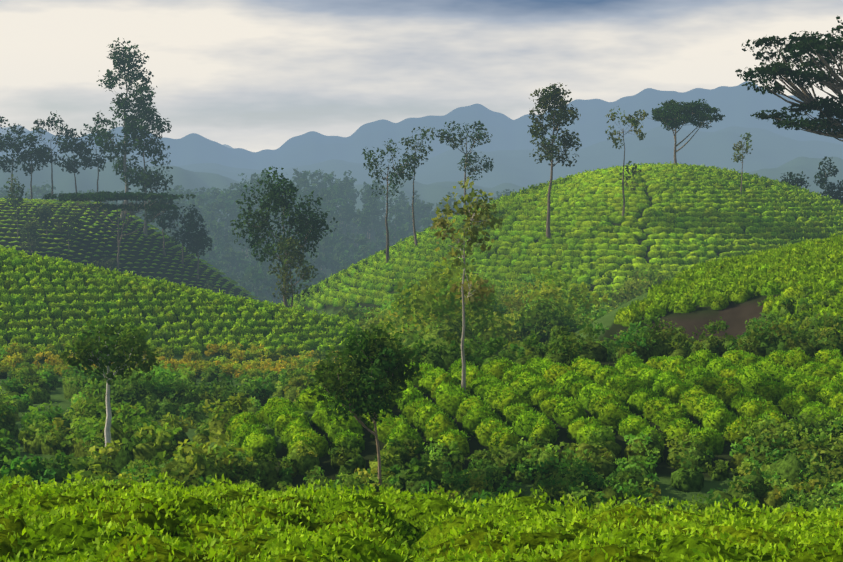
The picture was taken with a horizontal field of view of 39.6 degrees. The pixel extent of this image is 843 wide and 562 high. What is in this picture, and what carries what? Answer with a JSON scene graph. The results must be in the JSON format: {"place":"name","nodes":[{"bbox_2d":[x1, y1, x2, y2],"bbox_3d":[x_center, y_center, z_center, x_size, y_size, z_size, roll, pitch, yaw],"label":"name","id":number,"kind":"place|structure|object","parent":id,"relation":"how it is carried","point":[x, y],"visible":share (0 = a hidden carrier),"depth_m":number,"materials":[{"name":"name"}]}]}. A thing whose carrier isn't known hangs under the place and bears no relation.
{"place":"outdoors","nodes":[
{"label":"outdoors","id":0,"kind":"place"},
{"bbox_2d":[0,198,262,301],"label":"tea bushes","id":1,"kind":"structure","parent":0,"point":[40,201],"depth_m":243.59,"materials":[{"name":"green plant"}]},
{"bbox_2d":[0,81,842,504],"bbox_3d":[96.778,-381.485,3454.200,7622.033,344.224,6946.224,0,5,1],"label":"terrain","id":2,"kind":"structure","parent":0,"point":[200,161],"depth_m":2001.54,"materials":[{"name":"blue"}]},
{"bbox_2d":[0,116,9,148],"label":"tree","id":3,"kind":"object","parent":2,"relation":"on","point":[1,120],"visible":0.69,"depth_m":262.68,"materials":[{"name":"green plant"}]},
{"bbox_2d":[0,123,31,194],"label":"tree","id":4,"kind":"object","parent":2,"relation":"on","point":[5,149],"visible":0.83,"depth_m":260.34,"materials":[{"name":"green plant"}]},
{"bbox_2d":[3,174,30,239],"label":"young tree","id":5,"kind":"object","parent":2,"relation":"on","point":[15,201],"visible":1,"depth_m":231.91,"materials":[{"name":"green plant"}]},
{"bbox_2d":[18,220,41,252],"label":"young tree","id":6,"kind":"object","parent":2,"relation":"on","point":[29,226],"visible":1,"depth_m":227.95,"materials":[{"name":"green plant"}]},
{"bbox_2d":[8,133,52,201],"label":"tree","id":7,"kind":"object","parent":2,"relation":"on","point":[30,169],"visible":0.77,"depth_m":260.02,"materials":[{"name":"green plant"}]},
{"bbox_2d":[33,204,60,233],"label":"young tree","id":8,"kind":"object","parent":2,"relation":"on","point":[40,214],"visible":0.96,"depth_m":233.70,"materials":[{"name":"green plant"}]},
{"bbox_2d":[25,110,76,199],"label":"tree","id":9,"kind":"object","parent":2,"relation":"on","point":[68,133],"visible":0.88,"depth_m":260.21,"materials":[{"name":"green plant"}]},
{"bbox_2d":[54,207,84,248],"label":"young tree","id":10,"kind":"object","parent":2,"relation":"on","point":[73,220],"visible":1,"depth_m":230.25,"materials":[{"name":"green plant"}]},
{"bbox_2d":[57,131,91,200],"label":"tree","id":11,"kind":"object","parent":2,"relation":"on","point":[72,166],"visible":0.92,"depth_m":259.90,"materials":[{"name":"green plant"}]},
{"bbox_2d":[76,123,117,191],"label":"tree","id":12,"kind":"object","parent":2,"relation":"on","point":[99,160],"visible":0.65,"depth_m":260.07,"materials":[{"name":"green plant"}]},
{"bbox_2d":[91,257,117,270],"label":"bush","id":13,"kind":"object","parent":2,"relation":"on","point":[111,263],"visible":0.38,"depth_m":226.40,"materials":[{"name":"green plant"}]},
{"bbox_2d":[59,312,160,456],"bbox_3d":[-11.921,4.322,45.677,3.592,6.568,3.882,0,5,1],"label":"tree","id":14,"kind":"object","parent":2,"relation":"on","point":[109,349],"visible":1,"depth_m":44.78,"materials":[{"name":"green plant"}]},
{"bbox_2d":[42,190,195,271],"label":"albizia tree","id":15,"kind":"object","parent":2,"relation":"on","point":[104,196],"visible":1,"depth_m":222.30,"materials":[{"name":"green plant"}]},
{"bbox_2d":[90,37,160,220],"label":"eucalyptus tree","id":16,"kind":"object","parent":2,"relation":"on","point":[124,59],"visible":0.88,"depth_m":245.87,"materials":[{"name":"green plant"}]},
{"bbox_2d":[121,102,172,236],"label":"eucalyptus tree","id":17,"kind":"object","parent":2,"relation":"on","point":[147,180],"visible":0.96,"depth_m":245.16,"materials":[{"name":"green plant"}]},
{"bbox_2d":[142,191,178,255],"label":"tree","id":18,"kind":"object","parent":2,"relation":"on","point":[162,200],"visible":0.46,"depth_m":242.48,"materials":[{"name":"green plant"}]},
{"bbox_2d":[0,339,351,377],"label":"yellow weeds","id":19,"kind":"object","parent":2,"relation":"on","point":[228,365],"visible":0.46,"depth_m":98.74,"materials":[{"name":"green plant"}]},
{"bbox_2d":[0,246,362,361],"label":"tea bushes","id":20,"kind":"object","parent":2,"relation":"on","point":[70,297],"depth_m":112.44,"materials":[{"name":"green plant"}]},
{"bbox_2d":[159,203,206,267],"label":"tree","id":21,"kind":"object","parent":2,"relation":"on","point":[190,216],"visible":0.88,"depth_m":243.32,"materials":[{"name":"green plant"}]},
{"bbox_2d":[180,225,212,278],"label":"tree","id":22,"kind":"object","parent":2,"relation":"on","point":[200,241],"visible":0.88,"depth_m":243.99,"materials":[{"name":"green plant"}]},
{"bbox_2d":[204,279,218,292],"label":"bush","id":23,"kind":"object","parent":2,"relation":"on","point":[208,284],"visible":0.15,"depth_m":236.43,"materials":[{"name":"green plant"}]},
{"bbox_2d":[0,348,492,494],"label":"bushes","id":24,"kind":"object","parent":2,"relation":"on","point":[165,375],"depth_m":51.09,"materials":[{"name":"green plant"}]},
{"bbox_2d":[0,342,503,506],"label":"bushes","id":25,"kind":"object","parent":2,"relation":"on","point":[33,464],"depth_m":58.35,"materials":[{"name":"green plant"}]},
{"bbox_2d":[0,168,513,302],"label":"forest","id":26,"kind":"object","parent":2,"relation":"on","point":[333,194],"visible":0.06,"depth_m":612.72,"materials":[{"name":"green plant"}]},
{"bbox_2d":[230,166,337,306],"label":"round tree","id":27,"kind":"object","parent":2,"relation":"on","point":[276,200],"visible":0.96,"depth_m":139.47,"materials":[{"name":"green plant"}]},
{"bbox_2d":[262,234,319,308],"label":"round tree","id":28,"kind":"object","parent":2,"relation":"on","point":[289,255],"visible":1,"depth_m":131.95,"materials":[{"name":"green plant"}]},
{"bbox_2d":[303,322,420,485],"bbox_3d":[-1.815,4.104,35.852,3.634,5.741,3.171,0,5,1],"label":"tree","id":29,"kind":"object","parent":2,"relation":"on","point":[377,362],"visible":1,"depth_m":35.33,"materials":[{"name":"green plant"}]},
{"bbox_2d":[361,138,419,262],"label":"open tree","id":30,"kind":"object","parent":2,"relation":"on","point":[393,175],"visible":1,"depth_m":171.07,"materials":[{"name":"green plant"}]},
{"bbox_2d":[398,127,435,246],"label":"open tree","id":31,"kind":"object","parent":2,"relation":"on","point":[423,134],"visible":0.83,"depth_m":173.22,"materials":[{"name":"green plant"}]},
{"bbox_2d":[0,482,842,561],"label":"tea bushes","id":32,"kind":"object","parent":2,"relation":"on","point":[675,548],"visible":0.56,"depth_m":10.80,"materials":[{"name":"green plant"}]},
{"bbox_2d":[0,514,748,561],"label":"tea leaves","id":33,"kind":"object","parent":32,"relation":"on","point":[184,547],"visible":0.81,"depth_m":8.46,"materials":[{"name":"green plant"}]},
{"bbox_2d":[0,480,842,561],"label":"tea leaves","id":34,"kind":"object","parent":32,"relation":"on","point":[506,524],"visible":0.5,"depth_m":11.27,"materials":[{"name":"green plant"}]},
{"bbox_2d":[0,472,842,523],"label":"tea bushes","id":35,"kind":"object","parent":2,"relation":"on","point":[775,513],"visible":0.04,"depth_m":16.85,"materials":[{"name":"green plant"}]},
{"bbox_2d":[22,414,842,512],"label":"shrubs","id":36,"kind":"object","parent":2,"relation":"on","point":[751,463],"depth_m":36.68,"materials":[{"name":"green plant"}]},
{"bbox_2d":[54,406,842,515],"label":"shrubs","id":37,"kind":"object","parent":2,"relation":"on","point":[740,483],"depth_m":36.48,"materials":[{"name":"green plant"}]},
{"bbox_2d":[435,120,493,204],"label":"tree","id":38,"kind":"object","parent":2,"relation":"on","point":[478,136],"visible":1,"depth_m":182.11,"materials":[{"name":"green plant"}]},
{"bbox_2d":[430,177,502,389],"bbox_3d":[1.667,0.397,43.287,2.760,8.476,2.622,0,5,1],"label":"pale slender tree","id":39,"kind":"object","parent":2,"relation":"on","point":[448,211],"visible":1,"depth_m":42.96,"materials":[{"name":"green plant"}]},
{"bbox_2d":[353,259,653,359],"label":"bushes","id":40,"kind":"object","parent":2,"relation":"on","point":[481,324],"depth_m":75.37,"materials":[{"name":"green plant"}]},
{"bbox_2d":[335,258,673,357],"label":"bushes","id":41,"kind":"object","parent":2,"relation":"on","point":[522,325],"depth_m":82.68,"materials":[{"name":"green plant"}]},
{"bbox_2d":[224,312,842,460],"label":"tea bushes","id":42,"kind":"object","parent":2,"relation":"on","point":[469,426],"visible":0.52,"depth_m":41.27,"materials":[{"name":"green plant"}]},
{"bbox_2d":[527,83,581,237],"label":"tall tree","id":43,"kind":"object","parent":2,"relation":"on","point":[554,94],"visible":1,"depth_m":154.71,"materials":[{"name":"green plant"}]},
{"bbox_2d":[393,311,842,373],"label":"shrubs","id":44,"kind":"object","parent":2,"relation":"on","point":[565,340],"depth_m":49.52,"materials":[{"name":"green plant"}]},
{"bbox_2d":[605,106,646,215],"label":"pale tree","id":45,"kind":"object","parent":2,"relation":"on","point":[634,122],"visible":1,"depth_m":155.87,"materials":[{"name":"green plant"}]},
{"bbox_2d":[493,285,842,361],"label":"shrubs","id":46,"kind":"object","parent":2,"relation":"on","point":[610,348],"depth_m":57.92,"materials":[{"name":"green plant"}]},
{"bbox_2d":[634,99,725,164],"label":"umbrella tree","id":47,"kind":"object","parent":2,"relation":"on","point":[672,114],"visible":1,"depth_m":181.06,"materials":[{"name":"green plant"}]},
{"bbox_2d":[731,132,752,191],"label":"tree","id":48,"kind":"object","parent":2,"relation":"on","point":[738,158],"visible":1,"depth_m":163.50,"materials":[{"name":"green plant"}]},
{"bbox_2d":[735,15,842,141],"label":"tree","id":49,"kind":"object","parent":2,"relation":"on","point":[821,49],"visible":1,"depth_m":97.01,"materials":[{"name":"green plant"}]},
{"bbox_2d":[780,171,810,188],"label":"tree","id":50,"kind":"object","parent":2,"relation":"on","point":[798,181],"visible":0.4,"depth_m":197.89,"materials":[{"name":"green plant"}]},
{"bbox_2d":[813,156,838,198],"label":"tree","id":51,"kind":"object","parent":2,"relation":"on","point":[822,181],"visible":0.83,"depth_m":194.02,"materials":[{"name":"green plant"}]},
{"bbox_2d":[831,180,842,204],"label":"tree","id":52,"kind":"object","parent":2,"relation":"on","point":[839,192],"visible":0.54,"depth_m":194.06,"materials":[{"name":"green plant"}]},
{"bbox_2d":[0,0,842,151],"label":"sky","id":53,"kind":"structure","parent":0,"point":[250,75],"materials":[{"name":"white"}]},
{"bbox_2d":[273,161,842,309],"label":"tea hill","id":54,"kind":"structure","parent":0,"point":[684,224],"depth_m":158.48,"materials":[{"name":"green plant"}]},
{"bbox_2d":[614,233,842,326],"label":"tea bushes","id":55,"kind":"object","parent":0,"point":[770,252],"depth_m":66.66,"materials":[{"name":"green plant"}]}
]}

